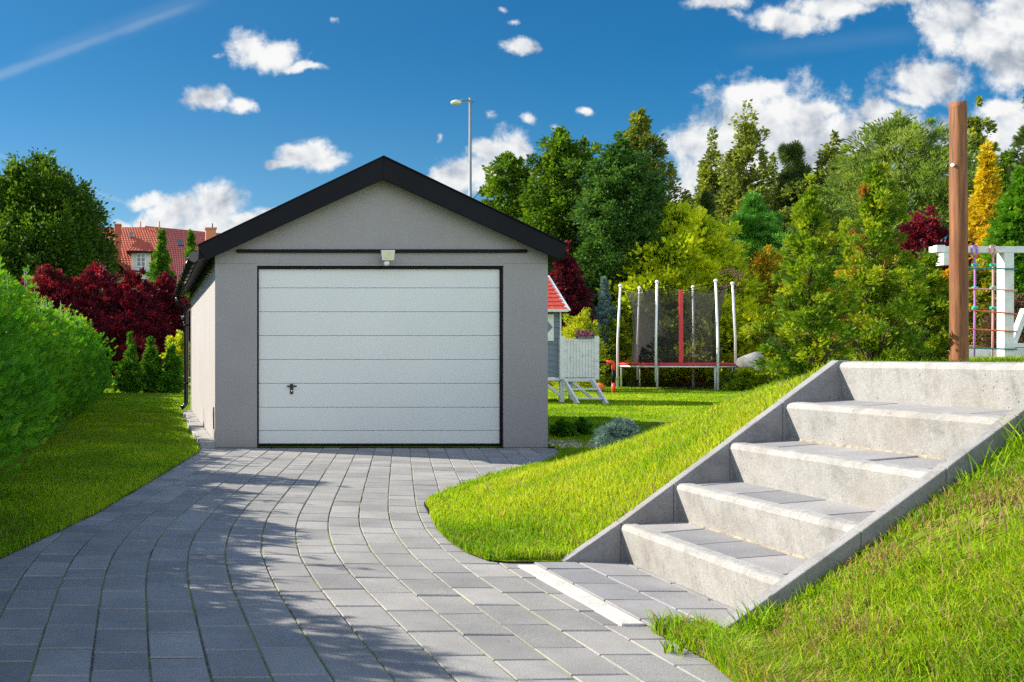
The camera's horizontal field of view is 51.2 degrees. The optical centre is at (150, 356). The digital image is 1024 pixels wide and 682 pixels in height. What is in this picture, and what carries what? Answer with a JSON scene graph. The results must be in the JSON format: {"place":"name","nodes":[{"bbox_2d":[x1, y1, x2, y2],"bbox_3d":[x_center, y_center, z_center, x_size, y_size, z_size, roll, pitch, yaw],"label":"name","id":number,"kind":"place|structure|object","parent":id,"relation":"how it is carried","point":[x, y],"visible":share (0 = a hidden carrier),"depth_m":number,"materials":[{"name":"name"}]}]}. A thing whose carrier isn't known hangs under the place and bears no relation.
{"place":"outdoors","nodes":[
{"label":"outdoors","id":0,"kind":"place"},
{"bbox_2d":[183,410,214,448],"bbox_3d":[0.642,1.038,14.240,0.192,0.125,6.523,0,0,0],"label":"paving strip","id":1,"kind":"object","parent":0,"point":[200,434],"visible":0.82,"depth_m":12.63,"materials":[{"name":"concrete"}]},
{"bbox_2d":[86,447,557,561],"bbox_3d":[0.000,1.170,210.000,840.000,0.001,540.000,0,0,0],"label":"ground","id":2,"kind":"structure","parent":0,"point":[409,448],"depth_m":12.34,"materials":[{"name":"soil"}]},
{"bbox_2d":[98,221,176,291],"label":"house","id":3,"kind":"structure","parent":2,"relation":"on","point":[136,246],"depth_m":60.76,"materials":[{"name":"red tile"}]},
{"bbox_2d":[139,271,190,371],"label":"plum bush","id":4,"kind":"object","parent":2,"relation":"on","point":[166,282],"visible":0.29,"depth_m":33.63,"materials":[{"name":"red plant"}]},
{"bbox_2d":[173,155,567,448],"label":"garage","id":5,"kind":"structure","parent":2,"relation":"on","point":[383,301],"depth_m":11.05,"materials":[{"name":"grey paint"}]},
{"bbox_2d":[259,269,499,446],"bbox_3d":[2.634,0.018,11.053,2.780,2.056,0.089,0,0,0],"label":"door","id":6,"kind":"structure","parent":5,"relation":"in","point":[348,357],"depth_m":11.05,"materials":[{"name":"metal"}]},
{"bbox_2d":[503,124,622,335],"bbox_3d":[16.221,-4.012,38.025,6.415,10.340,5.543,0,0,-26],"label":"maple tree","id":7,"kind":"object","parent":2,"relation":"on","point":[559,166],"visible":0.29,"depth_m":37.27,"materials":[{"name":"green plant"}]},
{"bbox_2d":[586,276,631,383],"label":"blue spruce","id":8,"kind":"object","parent":2,"relation":"on","point":[604,308],"visible":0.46,"depth_m":33.18,"materials":[{"name":"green plant"}]},
{"bbox_2d":[532,360,1023,632],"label":"garden stairs","id":9,"kind":"structure","parent":2,"relation":"on","point":[832,464],"depth_m":4.23,"materials":[{"name":"concrete"}]},
{"bbox_2d":[0,447,733,681],"bbox_3d":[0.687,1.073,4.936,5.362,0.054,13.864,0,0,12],"label":"driveway","id":10,"kind":"structure","parent":0,"point":[232,653],"depth_m":4.26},
{"bbox_2d":[424,452,559,513],"bbox_3d":[3.128,1.080,8.484,0.204,0.110,4.879,0,0,34],"label":"garden edging","id":11,"kind":"object","parent":10,"relation":"on","point":[426,507],"visible":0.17,"depth_m":6.65,"materials":[{"name":"concrete"}]},
{"bbox_2d":[518,565,644,625],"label":"edging slab","id":12,"kind":"structure","parent":10,"relation":"on","point":[609,612],"depth_m":4.14,"materials":[{"name":"concrete"}]},
{"bbox_2d":[0,354,1023,681],"bbox_3d":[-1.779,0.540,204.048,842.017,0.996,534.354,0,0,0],"label":"lawn","id":13,"kind":"structure","parent":0,"point":[1000,530],"depth_m":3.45,"materials":[{"name":"green plant"}]},
{"bbox_2d":[0,216,62,289],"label":"maple tree","id":14,"kind":"object","parent":13,"relation":"on","point":[8,228],"visible":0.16,"depth_m":42.44,"materials":[{"name":"green plant"}]},
{"bbox_2d":[17,264,94,329],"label":"plum bush","id":15,"kind":"object","parent":13,"relation":"on","point":[52,287],"visible":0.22,"depth_m":32.65,"materials":[{"name":"red plant"}]},
{"bbox_2d":[0,147,121,317],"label":"maple tree","id":16,"kind":"object","parent":13,"relation":"on","point":[43,200],"visible":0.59,"depth_m":44.21,"materials":[{"name":"green plant"}]},
{"bbox_2d":[0,257,122,496],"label":"hedge","id":17,"kind":"object","parent":13,"relation":"on","point":[53,363],"visible":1,"depth_m":11.97,"materials":[{"name":"green plant"}]},
{"bbox_2d":[61,261,140,377],"bbox_3d":[-1.888,-1.112,33.474,3.956,4.555,3.567,0,0,0],"label":"plum bush","id":18,"kind":"object","parent":13,"relation":"on","point":[98,276],"visible":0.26,"depth_m":32.83,"materials":[{"name":"red plant"}]},
{"bbox_2d":[113,330,147,392],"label":"young thuja","id":19,"kind":"object","parent":13,"relation":"on","point":[129,380],"visible":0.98,"depth_m":26.86,"materials":[{"name":"green plant"}]},
{"bbox_2d":[93,266,175,377],"bbox_3d":[-0.486,-0.971,32.870,3.231,4.254,3.333,0,0,0],"label":"plum bush","id":20,"kind":"object","parent":13,"relation":"on","point":[147,305],"visible":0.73,"depth_m":32.44,"materials":[{"name":"red plant"}]},
{"bbox_2d":[136,336,162,392],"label":"young thuja","id":21,"kind":"object","parent":13,"relation":"on","point":[151,364],"visible":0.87,"depth_m":27.07,"materials":[{"name":"green plant"}]},
{"bbox_2d":[144,228,175,301],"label":"young spruce","id":22,"kind":"object","parent":13,"relation":"on","point":[160,263],"visible":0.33,"depth_m":49.84,"materials":[{"name":"green plant"}]},
{"bbox_2d":[154,343,183,392],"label":"young thuja","id":23,"kind":"object","parent":13,"relation":"on","point":[170,379],"visible":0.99,"depth_m":26.85,"materials":[{"name":"green plant"}]},
{"bbox_2d":[159,329,190,377],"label":"golden shrub","id":24,"kind":"object","parent":13,"relation":"on","point":[178,341],"visible":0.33,"depth_m":29.39,"materials":[{"name":"yellow plant"}]},
{"bbox_2d":[145,223,219,331],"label":"house","id":25,"kind":"structure","parent":13,"relation":"on","point":[176,245],"depth_m":85.74,"materials":[{"name":"red tile"}]},
{"bbox_2d":[177,229,196,376],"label":"young spruce","id":26,"kind":"object","parent":13,"relation":"on","point":[190,240],"visible":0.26,"depth_m":48.88,"materials":[{"name":"green plant"}]},
{"bbox_2d":[451,97,473,196],"bbox_3d":[11.036,-4.059,33.959,0.845,10.218,0.234,0,0,-7],"label":"street lamp","id":27,"kind":"object","parent":13,"relation":"on","point":[455,102],"visible":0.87,"depth_m":33.96,"materials":[{"name":"grey metal"}]},
{"bbox_2d":[477,150,558,237],"bbox_3d":[14.886,-3.721,40.011,4.850,9.771,4.352,0,0,39],"label":"maple tree","id":28,"kind":"object","parent":13,"relation":"on","point":[507,168],"visible":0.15,"depth_m":39.35,"materials":[{"name":"green plant"}]},
{"bbox_2d":[548,418,579,437],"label":"box shrub","id":29,"kind":"object","parent":13,"relation":"on","point":[561,427],"visible":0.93,"depth_m":12.21,"materials":[{"name":"green plant"}]},
{"bbox_2d":[548,262,591,326],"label":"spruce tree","id":30,"kind":"object","parent":13,"relation":"on","point":[550,265],"visible":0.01,"depth_m":34.57,"materials":[{"name":"green plant"}]},
{"bbox_2d":[548,239,596,381],"bbox_3d":[13.124,-1.280,30.451,1.934,4.874,2.374,0,0,0],"label":"plum bush","id":31,"kind":"object","parent":13,"relation":"on","point":[570,279],"visible":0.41,"depth_m":30.13,"materials":[{"name":"red plant"}]},
{"bbox_2d":[548,439,597,447],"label":"pebbles","id":32,"kind":"object","parent":13,"relation":"on","point":[563,444],"visible":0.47,"depth_m":11.11,"materials":[{"name":"grey stone"}]},
{"bbox_2d":[548,275,607,403],"bbox_3d":[8.335,-0.400,22.174,3.348,2.999,2.866,0,0,0],"label":"playhouse","id":33,"kind":"object","parent":13,"relation":"on","point":[575,360],"visible":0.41,"depth_m":21.43,"materials":[{"name":"white paint"}]},
{"bbox_2d":[573,329,593,338],"bbox_3d":[9.689,-0.497,21.451,0.449,0.227,0.255,0,0,0],"label":"flower box","id":34,"kind":"object","parent":33,"relation":"attached to","point":[583,334],"visible":1,"depth_m":21.39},
{"bbox_2d":[573,416,593,435],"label":"box shrub","id":35,"kind":"object","parent":13,"relation":"on","point":[583,426],"visible":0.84,"depth_m":12.43,"materials":[{"name":"green plant"}]},
{"bbox_2d":[548,307,621,390],"bbox_3d":[12.820,-0.171,28.665,1.858,2.644,1.951,0,0,0],"label":"golden shrub","id":36,"kind":"object","parent":13,"relation":"on","point":[569,329],"visible":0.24,"depth_m":28.45,"materials":[{"name":"yellow plant"}]},
{"bbox_2d":[565,361,614,392],"bbox_3d":[12.527,0.583,27.535,1.279,0.935,0.770,0,0,0],"label":"toy goal","id":37,"kind":"object","parent":13,"relation":"on","point":[612,363],"visible":0.45,"depth_m":27.17,"materials":[{"name":"plastic"}]},
{"bbox_2d":[597,382,604,390],"bbox_3d":[12.972,0.895,27.750,0.287,0.290,0.284,0,0,0],"label":"football","id":38,"kind":"object","parent":13,"relation":"on","point":[601,386],"visible":0.52,"depth_m":27.64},
{"bbox_2d":[589,416,642,447],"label":"dwarf spruce","id":39,"kind":"object","parent":13,"relation":"on","point":[616,429],"visible":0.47,"depth_m":8.63,"materials":[{"name":"blue plant"}]},
{"bbox_2d":[598,314,636,386],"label":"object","id":40,"kind":"object","parent":13,"relation":"on","point":[625,333],"visible":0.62,"depth_m":32.72,"materials":[{"name":"green plant"}]},
{"bbox_2d":[564,130,678,341],"bbox_3d":[16.914,-3.576,35.082,4.341,9.477,4.561,0,0,0],"label":"rowan tree","id":41,"kind":"object","parent":13,"relation":"on","point":[612,180],"visible":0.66,"depth_m":34.14,"materials":[{"name":"green plant"}]},
{"bbox_2d":[548,367,724,386],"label":"ground cover","id":42,"kind":"object","parent":13,"relation":"on","point":[682,379],"visible":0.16,"depth_m":33.04,"materials":[{"name":"green plant"}]},
{"bbox_2d":[622,107,696,211],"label":"birch tree","id":43,"kind":"object","parent":13,"relation":"on","point":[640,137],"visible":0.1,"depth_m":42.43,"materials":[{"name":"green plant"}]},
{"bbox_2d":[628,382,722,386],"bbox_3d":[18.788,0.956,31.846,5.496,0.289,0.760,0,0,0],"label":"log edging","id":44,"kind":"object","parent":13,"relation":"on","point":[677,384],"visible":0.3,"depth_m":32.18,"materials":[{"name":"brown wood"}]},
{"bbox_2d":[616,279,736,389],"bbox_3d":[16.740,-0.660,30.600,3.288,3.380,3.349,0,0,0],"label":"trampoline","id":45,"kind":"object","parent":13,"relation":"on","point":[674,328],"visible":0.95,"depth_m":29.54,"materials":[{"name":"red plastic"}]},
{"bbox_2d":[596,199,783,382],"bbox_3d":[19.064,-2.106,34.423,6.717,7.139,7.524,0,0,0],"label":"lime cypress","id":46,"kind":"object","parent":13,"relation":"on","point":[700,247],"visible":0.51,"depth_m":32.97,"materials":[{"name":"green plant"}]},
{"bbox_2d":[698,189,718,219],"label":"spruce tree","id":47,"kind":"object","parent":13,"relation":"on","point":[707,200],"visible":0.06,"depth_m":41.86,"materials":[{"name":"green plant"}]},
{"bbox_2d":[689,126,744,224],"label":"birch tree","id":48,"kind":"object","parent":13,"relation":"on","point":[707,177],"visible":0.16,"depth_m":53.70,"materials":[{"name":"green plant"}]},
{"bbox_2d":[711,268,750,368],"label":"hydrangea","id":49,"kind":"object","parent":13,"relation":"on","point":[737,287],"visible":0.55,"depth_m":32.88,"materials":[{"name":"green plant"}]},
{"bbox_2d":[688,174,773,214],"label":"oak tree","id":50,"kind":"object","parent":13,"relation":"on","point":[697,202],"depth_m":59.61,"materials":[{"name":"green plant"}]},
{"bbox_2d":[721,295,768,376],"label":"yellow shrub","id":51,"kind":"object","parent":13,"relation":"on","point":[761,301],"depth_m":33.82,"materials":[{"name":"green plant"}]},
{"bbox_2d":[719,366,773,390],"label":"bush","id":52,"kind":"object","parent":13,"relation":"on","point":[743,378],"visible":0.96,"depth_m":28.66,"materials":[{"name":"green plant"}]},
{"bbox_2d":[713,99,783,241],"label":"birch tree","id":53,"kind":"object","parent":13,"relation":"on","point":[740,157],"visible":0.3,"depth_m":51.76,"materials":[{"name":"green plant"}]},
{"bbox_2d":[736,351,764,369],"bbox_3d":[18.714,0.502,29.872,0.868,1.334,0.572,0,0,0],"label":"boulder","id":54,"kind":"object","parent":13,"relation":"on","point":[743,361],"visible":0.32,"depth_m":29.75,"materials":[{"name":"white stone"}]},
{"bbox_2d":[727,190,791,298],"bbox_3d":[24.547,-2.813,38.888,4.072,7.931,3.538,0,0,0],"label":"pine tree","id":55,"kind":"object","parent":13,"relation":"on","point":[761,227],"visible":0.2,"depth_m":38.51,"materials":[{"name":"green plant"}]},
{"bbox_2d":[746,244,784,310],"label":"autumn shrub","id":56,"kind":"object","parent":13,"relation":"on","point":[764,262],"visible":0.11,"depth_m":35.74,"materials":[{"name":"green plant"}]},
{"bbox_2d":[758,152,784,209],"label":"birch tree","id":57,"kind":"object","parent":13,"relation":"on","point":[773,161],"visible":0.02,"depth_m":54.84,"materials":[{"name":"green plant"}]},
{"bbox_2d":[759,310,806,379],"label":"yellow shrub","id":58,"kind":"object","parent":13,"relation":"on","point":[771,354],"visible":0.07,"depth_m":30.98,"materials":[{"name":"green plant"}]},
{"bbox_2d":[777,205,796,232],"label":"willow tree","id":59,"kind":"object","parent":13,"relation":"on","point":[785,211],"visible":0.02,"depth_m":42.73,"materials":[{"name":"green plant"}]},
{"bbox_2d":[770,139,811,212],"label":"pine tree","id":60,"kind":"object","parent":13,"relation":"on","point":[796,168],"visible":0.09,"depth_m":51.71,"materials":[{"name":"green plant"}]},
{"bbox_2d":[763,256,822,321],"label":"autumn shrub","id":61,"kind":"object","parent":13,"relation":"on","point":[777,285],"visible":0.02,"depth_m":33.10,"materials":[{"name":"green plant"}]},
{"bbox_2d":[739,172,888,381],"bbox_3d":[5.193,-0.542,7.594,0.757,1.838,0.918,0,0,0],"label":"thuja tree","id":62,"kind":"object","parent":13,"relation":"on","point":[805,249],"visible":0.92,"depth_m":7.55,"materials":[{"name":"green plant"}]},
{"bbox_2d":[769,129,868,255],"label":"birch tree","id":63,"kind":"object","parent":13,"relation":"on","point":[828,151],"visible":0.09,"depth_m":49.93,"materials":[{"name":"green plant"}]},
{"bbox_2d":[795,269,854,362],"bbox_3d":[20.270,-1.144,27.951,2.263,3.004,2.738,0,0,0],"label":"autumn shrub","id":64,"kind":"object","parent":13,"relation":"on","point":[830,313],"visible":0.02,"depth_m":27.79,"materials":[{"name":"green plant"}]},
{"bbox_2d":[787,186,871,283],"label":"willow tree","id":65,"kind":"object","parent":13,"relation":"on","point":[841,206],"visible":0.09,"depth_m":40.52,"materials":[{"name":"green plant"}]},
{"bbox_2d":[798,160,935,361],"bbox_3d":[5.976,-0.713,7.904,0.835,1.830,1.040,0,0,0],"label":"thuja tree","id":66,"kind":"object","parent":13,"relation":"on","point":[877,214],"visible":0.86,"depth_m":7.80,"materials":[{"name":"green plant"}]},
{"bbox_2d":[843,259,913,356],"bbox_3d":[20.238,-1.211,26.123,2.757,3.038,2.452,0,0,0],"label":"autumn shrub","id":67,"kind":"object","parent":13,"relation":"on","point":[880,274],"visible":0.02,"depth_m":25.88,"materials":[{"name":"green plant"}]},
{"bbox_2d":[802,108,1001,259],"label":"willow tree","id":68,"kind":"object","parent":13,"relation":"on","point":[919,170],"visible":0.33,"depth_m":43.07,"materials":[{"name":"green plant"}]},
{"bbox_2d":[896,248,948,361],"bbox_3d":[6.761,-0.379,8.283,0.620,1.152,0.499,0,0,0],"label":"thuja tree","id":69,"kind":"object","parent":13,"relation":"on","point":[937,302],"visible":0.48,"depth_m":8.23,"materials":[{"name":"green plant"}]},
{"bbox_2d":[881,204,977,274],"bbox_3d":[22.534,-2.033,27.969,3.534,4.779,3.877,0,0,33],"label":"plum bush","id":70,"kind":"object","parent":13,"relation":"on","point":[924,233],"visible":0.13,"depth_m":27.67,"materials":[{"name":"red plant"}]},
{"bbox_2d":[914,268,976,349],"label":"yellow shrub","id":71,"kind":"object","parent":13,"relation":"on","point":[945,273],"visible":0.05,"depth_m":21.92,"materials":[{"name":"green plant"}]},
{"bbox_2d":[949,101,968,361],"bbox_3d":[6.733,-0.833,8.001,0.137,2.566,0.129,0,0,22],"label":"wooden post","id":72,"kind":"object","parent":13,"relation":"on","point":[958,273],"visible":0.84,"depth_m":7.95,"materials":[{"name":"brown wood"}]},
{"bbox_2d":[925,96,1019,224],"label":"birch tree","id":73,"kind":"object","parent":13,"relation":"on","point":[976,124],"visible":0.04,"depth_m":49.78,"materials":[{"name":"green plant"}]},
{"bbox_2d":[929,245,1023,356],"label":"climbing frame","id":74,"kind":"object","parent":13,"relation":"on","point":[1008,330],"visible":0.71,"depth_m":14.94,"materials":[{"name":"white paint"}]},
{"bbox_2d":[939,258,1016,351],"bbox_3d":[17.323,-0.910,20.000,1.531,2.294,1.621,0,0,0],"label":"yellow shrub","id":75,"kind":"object","parent":13,"relation":"on","point":[983,280],"visible":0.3,"depth_m":19.77,"materials":[{"name":"green plant"}]},
{"bbox_2d":[947,348,1023,357],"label":"sandpit wall","id":76,"kind":"structure","parent":13,"relation":"on","point":[987,352],"depth_m":15.35,"materials":[{"name":"white paint"}]},
{"bbox_2d":[968,139,1003,263],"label":"golden cypress","id":77,"kind":"object","parent":13,"relation":"on","point":[985,195],"visible":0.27,"depth_m":32.89,"materials":[{"name":"yellow plant"}]},
{"bbox_2d":[971,147,1020,226],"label":"maple tree","id":78,"kind":"object","parent":13,"relation":"on","point":[1005,160],"visible":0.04,"depth_m":39.82,"materials":[{"name":"green plant"}]},
{"bbox_2d":[969,165,1023,339],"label":"thuja tree","id":79,"kind":"object","parent":13,"relation":"on","point":[1006,228],"visible":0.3,"depth_m":23.87,"materials":[{"name":"green plant"}]},
{"bbox_2d":[971,293,1023,347],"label":"brown shrub","id":80,"kind":"object","parent":13,"relation":"on","point":[986,323],"visible":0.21,"depth_m":19.07,"materials":[{"name":"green plant"}]},
{"bbox_2d":[1002,89,1023,241],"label":"spruce tree","id":81,"kind":"object","parent":13,"relation":"on","point":[1018,140],"visible":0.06,"depth_m":30.23,"materials":[{"name":"green plant"}]},
{"bbox_2d":[0,0,1023,244],"label":"sky","id":82,"kind":"structure","parent":0,"point":[195,115],"materials":[{"name":"blue"}]}
]}

